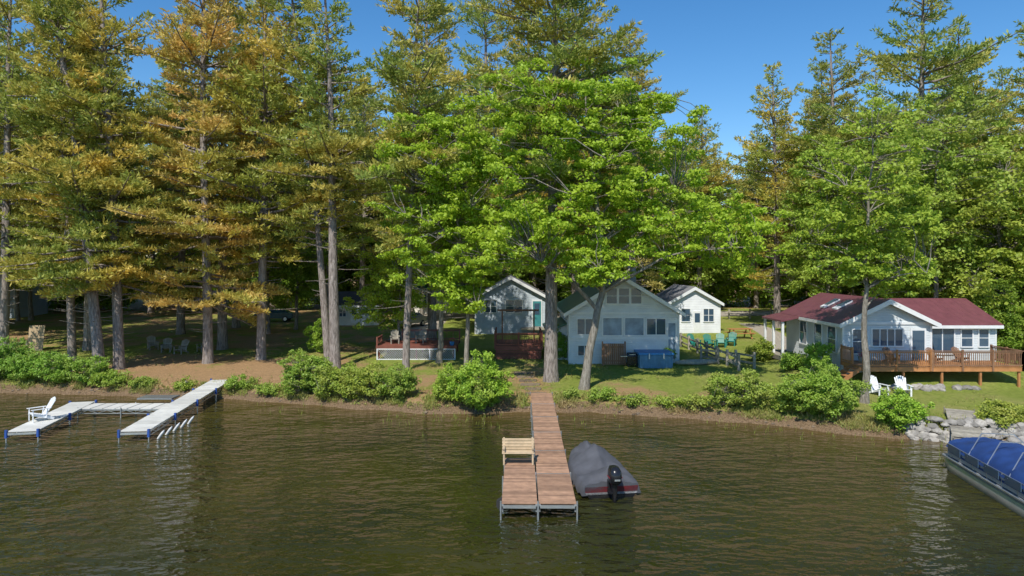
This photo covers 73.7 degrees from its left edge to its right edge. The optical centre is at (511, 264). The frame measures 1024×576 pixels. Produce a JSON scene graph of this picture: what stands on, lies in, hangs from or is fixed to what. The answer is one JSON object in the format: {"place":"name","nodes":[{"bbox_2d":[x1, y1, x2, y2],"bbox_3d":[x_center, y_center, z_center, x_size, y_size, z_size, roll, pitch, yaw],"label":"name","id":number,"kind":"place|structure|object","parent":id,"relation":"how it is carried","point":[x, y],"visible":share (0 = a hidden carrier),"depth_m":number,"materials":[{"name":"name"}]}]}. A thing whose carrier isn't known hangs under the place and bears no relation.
{"place":"outdoors","nodes":[
{"label":"outdoors","id":0,"kind":"place"},
{"bbox_2d":[0,393,1023,575],"bbox_3d":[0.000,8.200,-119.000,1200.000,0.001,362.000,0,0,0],"label":"lake water","id":1,"kind":"structure","parent":0,"point":[225,487],"depth_m":23.52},
{"bbox_2d":[4,379,225,442],"bbox_3d":[-21.010,8.590,37.543,7.222,2.420,12.882,0,0,-6],"label":"aluminium dock","id":2,"kind":"object","parent":1,"relation":"in","point":[159,416],"visible":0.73,"depth_m":36.40,"materials":[{"name":"grey metal"}]},
{"bbox_2d":[26,397,55,422],"bbox_3d":[-23.201,7.144,33.717,0.817,1.072,1.104,0,0,40],"label":"adirondack chair","id":3,"kind":"object","parent":2,"relation":"on","point":[47,409],"visible":1,"depth_m":33.60,"materials":[{"name":"white plastic"}]},
{"bbox_2d":[496,392,577,520],"bbox_3d":[0.918,8.595,30.750,2.643,2.410,17.779,0,0,1],"label":"wooden dock","id":4,"kind":"object","parent":1,"relation":"in","point":[547,474],"visible":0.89,"depth_m":24.99,"materials":[{"name":"wood"}]},
{"bbox_2d":[502,437,534,464],"bbox_3d":[0.240,7.175,26.259,1.240,0.938,0.600,0,0,0],"label":"dock bench","id":5,"kind":"object","parent":4,"relation":"on","point":[517,445],"visible":1,"depth_m":26.45,"materials":[{"name":"beige wood"}]},
{"bbox_2d":[568,441,640,501],"bbox_3d":[3.230,7.704,25.920,2.244,1.691,5.322,0,0,-8],"label":"covered motorboat","id":6,"kind":"object","parent":1,"relation":"on","point":[596,471],"visible":0.99,"depth_m":24.40,"materials":[{"name":"grey fabric"}]},
{"bbox_2d":[263,398,946,464],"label":"water reeds","id":7,"kind":"object","parent":1,"relation":"in","point":[619,426],"visible":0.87,"depth_m":35.08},
{"bbox_2d":[941,433,1023,517],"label":"pontoon boat","id":8,"kind":"object","parent":1,"relation":"on","point":[992,468],"visible":1,"depth_m":24.47,"materials":[{"name":"fabric"}]},
{"bbox_2d":[0,279,1023,440],"bbox_3d":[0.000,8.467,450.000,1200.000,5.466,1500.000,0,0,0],"label":"ground","id":9,"kind":"structure","parent":0,"point":[140,324],"depth_m":48.05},
{"bbox_2d":[0,335,36,378],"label":"shrub","id":10,"kind":"object","parent":9,"relation":"on","point":[7,349],"visible":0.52,"depth_m":45.64,"materials":[{"name":"green plant"}]},
{"bbox_2d":[10,284,47,317],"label":"grey cabin","id":11,"kind":"object","parent":9,"relation":"on","point":[40,306],"visible":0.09,"depth_m":85.07,"materials":[{"name":"blue"}]},
{"bbox_2d":[0,5,60,256],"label":"pine tree","id":12,"kind":"object","parent":9,"relation":"on","point":[2,58],"visible":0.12,"depth_m":57.45,"materials":[{"name":"green plant"}]},
{"bbox_2d":[26,325,44,350],"bbox_3d":[-40.248,6.223,57.684,1.220,2.110,0.620,0,0,-11],"label":"plywood sheet","id":13,"kind":"object","parent":9,"relation":"on","point":[36,333],"visible":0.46,"depth_m":57.73,"materials":[{"name":"brown wood"}]},
{"bbox_2d":[0,0,71,358],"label":"pine tree","id":14,"kind":"object","parent":9,"relation":"on","point":[6,7],"visible":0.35,"depth_m":52.87,"materials":[{"name":"green plant"}]},
{"bbox_2d":[3,348,73,381],"bbox_3d":[-30.799,6.676,44.902,4.325,2.262,3.440,0,0,0],"label":"shrub","id":15,"kind":"object","parent":9,"relation":"on","point":[42,365],"visible":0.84,"depth_m":44.11,"materials":[{"name":"green plant"}]},
{"bbox_2d":[0,0,134,360],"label":"pine tree","id":16,"kind":"object","parent":9,"relation":"on","point":[22,119],"visible":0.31,"depth_m":50.79,"materials":[{"name":"green plant"}]},
{"bbox_2d":[43,354,110,382],"bbox_3d":[-28.090,6.977,44.584,4.172,2.137,3.339,0,0,0],"label":"shrub","id":17,"kind":"object","parent":9,"relation":"on","point":[91,367],"visible":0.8,"depth_m":43.94,"materials":[{"name":"green plant"}]},
{"bbox_2d":[0,14,161,300],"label":"pine tree","id":18,"kind":"object","parent":9,"relation":"on","point":[16,209],"visible":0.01,"depth_m":62.07,"materials":[{"name":"green plant"}]},
{"bbox_2d":[0,0,164,369],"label":"pine tree","id":19,"kind":"object","parent":9,"relation":"on","point":[73,166],"visible":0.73,"depth_m":47.23,"materials":[{"name":"green plant"}]},
{"bbox_2d":[0,0,178,350],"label":"pine tree","id":20,"kind":"object","parent":9,"relation":"on","point":[86,346],"visible":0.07,"depth_m":57.67,"materials":[{"name":"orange plant"}]},
{"bbox_2d":[2,0,190,369],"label":"pine tree","id":21,"kind":"object","parent":9,"relation":"on","point":[142,183],"visible":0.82,"depth_m":48.02,"materials":[{"name":"green plant"}]},
{"bbox_2d":[87,368,133,387],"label":"shrub","id":22,"kind":"object","parent":9,"relation":"on","point":[112,379],"visible":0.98,"depth_m":43.34,"materials":[{"name":"green plant"}]},
{"bbox_2d":[128,3,228,334],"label":"pine tree","id":23,"kind":"object","parent":9,"relation":"on","point":[181,255],"visible":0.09,"depth_m":66.63,"materials":[{"name":"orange plant"}]},
{"bbox_2d":[101,0,291,363],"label":"pine tree","id":24,"kind":"object","parent":9,"relation":"on","point":[185,227],"visible":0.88,"depth_m":49.85,"materials":[{"name":"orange plant"}]},
{"bbox_2d":[122,0,299,349],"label":"pine tree","id":25,"kind":"object","parent":9,"relation":"on","point":[222,338],"visible":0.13,"depth_m":57.37,"materials":[{"name":"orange plant"}]},
{"bbox_2d":[174,40,284,327],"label":"pine tree","id":26,"kind":"object","parent":9,"relation":"on","point":[236,323],"visible":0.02,"depth_m":72.59,"materials":[{"name":"green plant"}]},
{"bbox_2d":[223,374,262,389],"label":"shrub","id":27,"kind":"object","parent":9,"relation":"on","point":[229,382],"visible":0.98,"depth_m":42.28,"materials":[{"name":"green plant"}]},
{"bbox_2d":[176,0,356,359],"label":"pine tree","id":28,"kind":"object","parent":9,"relation":"on","point":[249,78],"visible":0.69,"depth_m":50.93,"materials":[{"name":"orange plant"}]},
{"bbox_2d":[217,0,322,333],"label":"pine tree","id":29,"kind":"object","parent":9,"relation":"on","point":[276,254],"visible":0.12,"depth_m":66.59,"materials":[{"name":"green plant"}]},
{"bbox_2d":[238,195,346,329],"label":"tree","id":30,"kind":"object","parent":9,"relation":"on","point":[297,281],"visible":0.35,"depth_m":70.46,"materials":[{"name":"green plant"}]},
{"bbox_2d":[277,347,336,396],"bbox_3d":[-12.191,6.573,40.864,3.543,3.036,3.210,0,0,0],"label":"shrub","id":31,"kind":"object","parent":9,"relation":"on","point":[296,372],"visible":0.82,"depth_m":40.48,"materials":[{"name":"green plant"}]},
{"bbox_2d":[239,0,382,360],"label":"pine tree","id":32,"kind":"object","parent":9,"relation":"on","point":[317,230],"visible":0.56,"depth_m":50.22,"materials":[{"name":"green plant"}]},
{"bbox_2d":[302,310,328,352],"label":"shrub","id":33,"kind":"object","parent":9,"relation":"on","point":[314,334],"visible":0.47,"depth_m":55.46,"materials":[{"name":"green plant"}]},
{"bbox_2d":[247,0,390,368],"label":"pine tree","id":34,"kind":"object","parent":9,"relation":"on","point":[336,144],"visible":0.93,"depth_m":48.38,"materials":[{"name":"green plant"}]},
{"bbox_2d":[284,37,372,312],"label":"pine tree","id":35,"kind":"object","parent":9,"relation":"on","point":[359,204],"visible":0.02,"depth_m":85.66,"materials":[{"name":"green plant"}]},
{"bbox_2d":[311,361,356,397],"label":"shrub","id":36,"kind":"object","parent":9,"relation":"on","point":[329,375],"visible":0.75,"depth_m":39.66,"materials":[{"name":"green plant"}]},
{"bbox_2d":[322,72,395,289],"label":"pine tree","id":37,"kind":"object","parent":9,"relation":"on","point":[365,209],"visible":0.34,"depth_m":83.37,"materials":[{"name":"green plant"}]},
{"bbox_2d":[338,291,384,324],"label":"garden shed","id":38,"kind":"structure","parent":9,"relation":"on","point":[346,317],"depth_m":75.00,"materials":[{"name":"beige"}]},
{"bbox_2d":[339,360,386,398],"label":"shrub","id":39,"kind":"object","parent":9,"relation":"on","point":[361,381],"visible":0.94,"depth_m":39.04,"materials":[{"name":"green plant"}]},
{"bbox_2d":[341,223,432,339],"bbox_3d":[-9.739,1.801,57.557,8.291,11.299,7.679,0,0,27],"label":"maple tree","id":40,"kind":"object","parent":9,"relation":"on","point":[387,295],"visible":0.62,"depth_m":56.91,"materials":[{"name":"green plant"}]},
{"bbox_2d":[368,362,421,398],"bbox_3d":[-6.796,6.894,39.528,2.774,2.502,2.654,0,0,38],"label":"shrub","id":41,"kind":"object","parent":9,"relation":"on","point":[398,383],"visible":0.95,"depth_m":38.92,"materials":[{"name":"green plant"}]},
{"bbox_2d":[325,0,479,369],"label":"pine tree","id":42,"kind":"object","parent":9,"relation":"on","point":[390,72],"visible":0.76,"depth_m":46.37,"materials":[{"name":"green plant"}]},
{"bbox_2d":[376,329,459,359],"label":"lattice deck","id":43,"kind":"structure","parent":9,"relation":"on","point":[427,345],"depth_m":52.09,"materials":[{"name":"white paint"}]},
{"bbox_2d":[376,164,470,363],"bbox_3d":[-6.474,-0.113,50.744,7.712,15.593,8.086,0,0,0],"label":"maple tree","id":44,"kind":"object","parent":9,"relation":"on","point":[386,256],"visible":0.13,"depth_m":50.27,"materials":[{"name":"green plant"}]},
{"bbox_2d":[356,0,509,339],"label":"pine tree","id":45,"kind":"object","parent":9,"relation":"on","point":[381,106],"visible":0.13,"depth_m":59.45,"materials":[{"name":"green plant"}]},
{"bbox_2d":[364,92,512,364],"bbox_3d":[-4.737,-1.901,46.282,10.022,19.364,8.223,0,0,0],"label":"maple tree","id":46,"kind":"object","parent":9,"relation":"on","point":[446,214],"visible":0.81,"depth_m":44.88,"materials":[{"name":"green plant"}]},
{"bbox_2d":[431,362,461,400],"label":"shrub","id":47,"kind":"object","parent":9,"relation":"on","point":[440,391],"visible":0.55,"depth_m":38.29,"materials":[{"name":"green plant"}]},
{"bbox_2d":[389,0,551,287],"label":"pine tree","id":48,"kind":"object","parent":9,"relation":"on","point":[481,21],"visible":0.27,"depth_m":79.72,"materials":[{"name":"green plant"}]},
{"bbox_2d":[435,349,514,410],"bbox_3d":[-1.989,6.552,38.166,3.811,3.542,4.259,0,0,-44],"label":"shrub","id":49,"kind":"object","parent":9,"relation":"on","point":[493,380],"visible":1,"depth_m":37.45,"materials":[{"name":"green plant"}]},
{"bbox_2d":[0,374,1007,439],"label":"shoreline grass","id":50,"kind":"structure","parent":9,"relation":"on","point":[379,400],"depth_m":38.47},
{"bbox_2d":[466,193,544,288],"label":"birch tree","id":51,"kind":"object","parent":9,"relation":"on","point":[515,272],"visible":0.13,"depth_m":77.14,"materials":[{"name":"green plant"}]},
{"bbox_2d":[476,280,544,333],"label":"walls","id":52,"kind":"structure","parent":9,"relation":"on","point":[487,323],"depth_m":67.00,"materials":[{"name":"white"}]},
{"bbox_2d":[484,299,544,329],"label":"window frames","id":53,"kind":"structure","parent":52,"relation":"attached to","point":[531,328],"depth_m":66.93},
{"bbox_2d":[485,300,540,325],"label":"window glass","id":54,"kind":"object","parent":53,"relation":"in","point":[513,304],"visible":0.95,"depth_m":66.98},
{"bbox_2d":[0,46,1023,358],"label":"distant forest","id":55,"kind":"object","parent":9,"relation":"on","point":[1010,334],"visible":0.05,"depth_m":90.39,"materials":[{"name":"green plant"}]},
{"bbox_2d":[3,347,1023,427],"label":"lawn grass tufts","id":56,"kind":"object","parent":9,"relation":"on","point":[600,368],"visible":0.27,"depth_m":46.72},
{"bbox_2d":[494,309,542,358],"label":"red deck","id":57,"kind":"structure","parent":9,"relation":"on","point":[517,348],"depth_m":52.03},
{"bbox_2d":[514,371,546,395],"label":"stone path steps","id":58,"kind":"structure","parent":9,"relation":"on","point":[528,380],"depth_m":43.53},
{"bbox_2d":[476,4,587,287],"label":"pine tree","id":59,"kind":"object","parent":9,"relation":"on","point":[518,42],"visible":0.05,"depth_m":80.67,"materials":[{"name":"green plant"}]},
{"bbox_2d":[460,0,675,382],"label":"pine tree","id":60,"kind":"object","parent":9,"relation":"on","point":[562,30],"visible":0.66,"depth_m":43.33,"materials":[{"name":"green plant"}]},
{"bbox_2d":[518,1,645,301],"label":"pine tree","id":61,"kind":"object","parent":9,"relation":"on","point":[598,20],"visible":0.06,"depth_m":63.39,"materials":[{"name":"green plant"}]},
{"bbox_2d":[587,386,615,401],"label":"shrub","id":62,"kind":"object","parent":9,"relation":"on","point":[602,394],"visible":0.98,"depth_m":38.51,"materials":[{"name":"green plant"}]},
{"bbox_2d":[544,172,675,297],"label":"birch tree","id":63,"kind":"object","parent":9,"relation":"on","point":[566,293],"visible":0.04,"depth_m":73.98,"materials":[{"name":"green plant"}]},
{"bbox_2d":[602,341,625,365],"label":"wooden gate","id":64,"kind":"structure","parent":9,"relation":"on","point":[619,350],"depth_m":49.00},
{"bbox_2d":[558,282,677,363],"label":"walls","id":65,"kind":"structure","parent":9,"relation":"on","point":[649,304],"depth_m":50.00,"materials":[{"name":"white"}]},
{"bbox_2d":[542,266,682,328],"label":"roof","id":66,"kind":"structure","parent":65,"relation":"on","point":[571,301],"depth_m":54.00,"materials":[{"name":"grey metal"}]},
{"bbox_2d":[557,287,676,359],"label":"window frames","id":67,"kind":"structure","parent":65,"relation":"attached to","point":[656,334],"depth_m":49.94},
{"bbox_2d":[557,288,674,358],"bbox_3d":[6.125,4.325,52.469,5.311,5.150,11.535,0,0,-42],"label":"window glass","id":68,"kind":"object","parent":67,"relation":"in","point":[613,326],"visible":0.73,"depth_m":49.98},
{"bbox_2d":[557,279,685,363],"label":"trim","id":69,"kind":"structure","parent":65,"relation":"attached to","point":[637,286],"depth_m":49.93,"materials":[{"name":"white paint"}]},
{"bbox_2d":[612,391,649,406],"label":"shrub","id":70,"kind":"object","parent":9,"relation":"on","point":[630,396],"visible":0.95,"depth_m":37.85,"materials":[{"name":"green plant"}]},
{"bbox_2d":[471,56,797,389],"bbox_3d":[7.183,-2.480,42.054,19.829,20.865,9.104,0,0,0],"label":"maple tree","id":71,"kind":"object","parent":9,"relation":"on","point":[631,199],"visible":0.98,"depth_m":40.66,"materials":[{"name":"green plant"}]},
{"bbox_2d":[585,115,690,285],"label":"birch tree","id":72,"kind":"object","parent":9,"relation":"on","point":[671,198],"visible":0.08,"depth_m":77.06,"materials":[{"name":"green plant"}]},
{"bbox_2d":[586,24,701,290],"bbox_3d":[12.329,-7.605,64.723,11.491,29.974,12.569,0,0,-3],"label":"pine tree","id":73,"kind":"object","parent":9,"relation":"on","point":[637,75],"visible":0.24,"depth_m":64.32,"materials":[{"name":"green plant"}]},
{"bbox_2d":[634,349,673,367],"bbox_3d":[10.100,6.728,48.684,2.464,1.078,2.079,0,0,0],"label":"hot tub","id":74,"kind":"object","parent":9,"relation":"on","point":[654,358],"visible":0.99,"depth_m":47.77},
{"bbox_2d":[649,186,725,288],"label":"birch tree","id":75,"kind":"object","parent":9,"relation":"on","point":[707,274],"visible":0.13,"depth_m":85.78,"materials":[{"name":"green plant"}]},
{"bbox_2d":[656,284,723,332],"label":"white cottage","id":76,"kind":"structure","parent":9,"relation":"on","point":[700,308],"depth_m":66.00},
{"bbox_2d":[676,394,711,409],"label":"shrub","id":77,"kind":"object","parent":9,"relation":"on","point":[690,399],"visible":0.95,"depth_m":36.65,"materials":[{"name":"green plant"}]},
{"bbox_2d":[679,333,739,370],"bbox_3d":[14.795,6.646,53.175,0.173,1.752,13.875,0,0,-5],"label":"split rail fence","id":78,"kind":"object","parent":9,"relation":"on","point":[706,345],"visible":0.75,"depth_m":51.70,"materials":[{"name":"grey wood"}]},
{"bbox_2d":[673,104,752,289],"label":"pine tree","id":79,"kind":"object","parent":9,"relation":"on","point":[715,170],"visible":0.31,"depth_m":84.67,"materials":[{"name":"green plant"}]},
{"bbox_2d":[700,346,755,368],"bbox_3d":[15.325,6.750,48.700,0.226,1.512,4.364,0,0,-44],"label":"split rail fence","id":80,"kind":"object","parent":9,"relation":"on","point":[735,352],"visible":0.84,"depth_m":48.34,"materials":[{"name":"grey wood"}]},
{"bbox_2d":[701,368,776,408],"bbox_3d":[12.045,6.743,36.756,3.681,2.233,3.272,0,0,0],"label":"shrub","id":81,"kind":"object","parent":9,"relation":"on","point":[748,392],"visible":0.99,"depth_m":36.13,"materials":[{"name":"green plant"}]},
{"bbox_2d":[743,336,775,361],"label":"shrub","id":82,"kind":"object","parent":9,"relation":"on","point":[761,350],"visible":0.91,"depth_m":50.15,"materials":[{"name":"green plant"}]},
{"bbox_2d":[719,60,823,327],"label":"pine tree","id":83,"kind":"object","parent":9,"relation":"on","point":[760,150],"visible":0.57,"depth_m":69.42,"materials":[{"name":"green plant"}]},
{"bbox_2d":[760,373,807,413],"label":"shrub","id":84,"kind":"object","parent":9,"relation":"on","point":[781,401],"visible":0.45,"depth_m":35.16,"materials":[{"name":"green plant"}]},
{"bbox_2d":[779,351,807,370],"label":"shrub","id":85,"kind":"object","parent":9,"relation":"on","point":[789,360],"visible":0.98,"depth_m":45.62,"materials":[{"name":"green plant"}]},
{"bbox_2d":[765,96,844,294],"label":"pine tree","id":86,"kind":"object","parent":9,"relation":"on","point":[806,106],"visible":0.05,"depth_m":72.99,"materials":[{"name":"green plant"}]},
{"bbox_2d":[802,341,835,377],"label":"shrub","id":87,"kind":"object","parent":9,"relation":"on","point":[812,351],"visible":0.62,"depth_m":43.53,"materials":[{"name":"green plant"}]},
{"bbox_2d":[777,356,871,419],"bbox_3d":[15.726,6.344,34.519,4.044,3.348,3.728,0,0,-41],"label":"shrub","id":88,"kind":"object","parent":9,"relation":"on","point":[835,394],"visible":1,"depth_m":34.02,"materials":[{"name":"green plant"}]},
{"bbox_2d":[767,27,889,293],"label":"pine tree","id":89,"kind":"object","parent":9,"relation":"on","point":[831,130],"visible":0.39,"depth_m":65.56,"materials":[{"name":"green plant"}]},
{"bbox_2d":[774,134,899,296],"bbox_3d":[29.730,-2.506,62.095,10.506,19.079,10.975,0,0,31],"label":"birch tree","id":90,"kind":"object","parent":9,"relation":"on","point":[799,271],"visible":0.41,"depth_m":61.71,"materials":[{"name":"green plant"}]},
{"bbox_2d":[781,82,949,403],"bbox_3d":[19.884,-1.113,37.762,7.928,18.100,7.361,0,0,-39],"label":"maple tree","id":91,"kind":"object","parent":9,"relation":"on","point":[853,267],"visible":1,"depth_m":36.98,"materials":[{"name":"green plant"}]},
{"bbox_2d":[786,304,994,373],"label":"walls","id":92,"kind":"structure","parent":9,"relation":"on","point":[890,313],"depth_m":43.50,"materials":[{"name":"grey"}]},
{"bbox_2d":[762,293,1002,324],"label":"roof","id":93,"kind":"structure","parent":92,"relation":"on","point":[953,311],"depth_m":46.64,"materials":[{"name":"red metal"}]},
{"bbox_2d":[764,299,1003,368],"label":"trim","id":94,"kind":"structure","parent":92,"relation":"attached to","point":[851,321],"depth_m":44.02,"materials":[{"name":"white paint"}]},
{"bbox_2d":[800,298,987,359],"bbox_3d":[24.823,4.258,44.892,11.368,3.684,5.434,0,0,28],"label":"window glass","id":95,"kind":"object","parent":92,"relation":"attached to","point":[918,340],"visible":0.84,"depth_m":44.58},
{"bbox_2d":[799,320,989,359],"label":"window frames","id":96,"kind":"structure","parent":92,"relation":"attached to","point":[911,330],"depth_m":44.40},
{"bbox_2d":[868,387,935,429],"bbox_3d":[18.753,6.952,32.944,3.106,2.074,2.369,0,0,-35],"label":"shrub","id":97,"kind":"object","parent":9,"relation":"on","point":[898,402],"visible":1,"depth_m":32.46,"materials":[{"name":"green plant"}]},
{"bbox_2d":[802,0,1023,252],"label":"pine tree","id":98,"kind":"object","parent":9,"relation":"on","point":[922,58],"visible":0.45,"depth_m":58.68,"materials":[{"name":"green plant"}]},
{"bbox_2d":[860,383,980,392],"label":"garden rocks","id":99,"kind":"object","parent":9,"relation":"on","point":[930,387],"visible":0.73,"depth_m":39.91,"materials":[{"name":"stone"}]},
{"bbox_2d":[831,344,1023,386],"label":"wooden deck","id":100,"kind":"structure","parent":9,"relation":"on","point":[847,361],"depth_m":40.62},
{"bbox_2d":[853,138,1012,297],"bbox_3d":[34.938,-1.754,57.768,12.286,18.079,13.265,0,0,19],"label":"birch tree","id":101,"kind":"object","parent":9,"relation":"on","point":[907,288],"visible":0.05,"depth_m":55.49,"materials":[{"name":"green plant"}]},
{"bbox_2d":[847,85,1023,297],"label":"birch tree","id":102,"kind":"object","parent":9,"relation":"on","point":[952,167],"visible":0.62,"depth_m":50.72,"materials":[{"name":"green plant"}]},
{"bbox_2d":[891,19,1023,247],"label":"pine tree","id":103,"kind":"object","parent":9,"relation":"on","point":[991,112],"visible":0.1,"depth_m":64.82,"materials":[{"name":"green plant"}]},
{"bbox_2d":[899,414,1023,445],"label":"stone retaining wall","id":104,"kind":"structure","parent":9,"relation":"on","point":[919,430],"depth_m":31.67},
{"bbox_2d":[944,407,983,439],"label":"stone steps","id":105,"kind":"structure","parent":9,"relation":"on","point":[960,431],"depth_m":31.50,"materials":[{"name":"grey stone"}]},
{"bbox_2d":[905,134,1023,354],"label":"birch tree","id":106,"kind":"object","parent":9,"relation":"on","point":[1002,254],"visible":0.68,"depth_m":50.25,"materials":[{"name":"green plant"}]},
{"bbox_2d":[973,398,1023,428],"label":"shrub","id":107,"kind":"object","parent":9,"relation":"on","point":[1000,415],"visible":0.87,"depth_m":31.68,"materials":[{"name":"green plant"}]},
{"bbox_2d":[980,20,1023,249],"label":"pine tree","id":108,"kind":"object","parent":9,"relation":"on","point":[1017,80],"visible":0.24,"depth_m":68.55,"materials":[{"name":"green plant"}]},
{"bbox_2d":[1000,50,1023,290],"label":"pine tree","id":109,"kind":"object","parent":9,"relation":"on","point":[1018,132],"visible":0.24,"depth_m":59.68,"materials":[{"name":"green plant"}]},
{"bbox_2d":[0,0,1023,257],"label":"sky","id":110,"kind":"structure","parent":0,"point":[718,51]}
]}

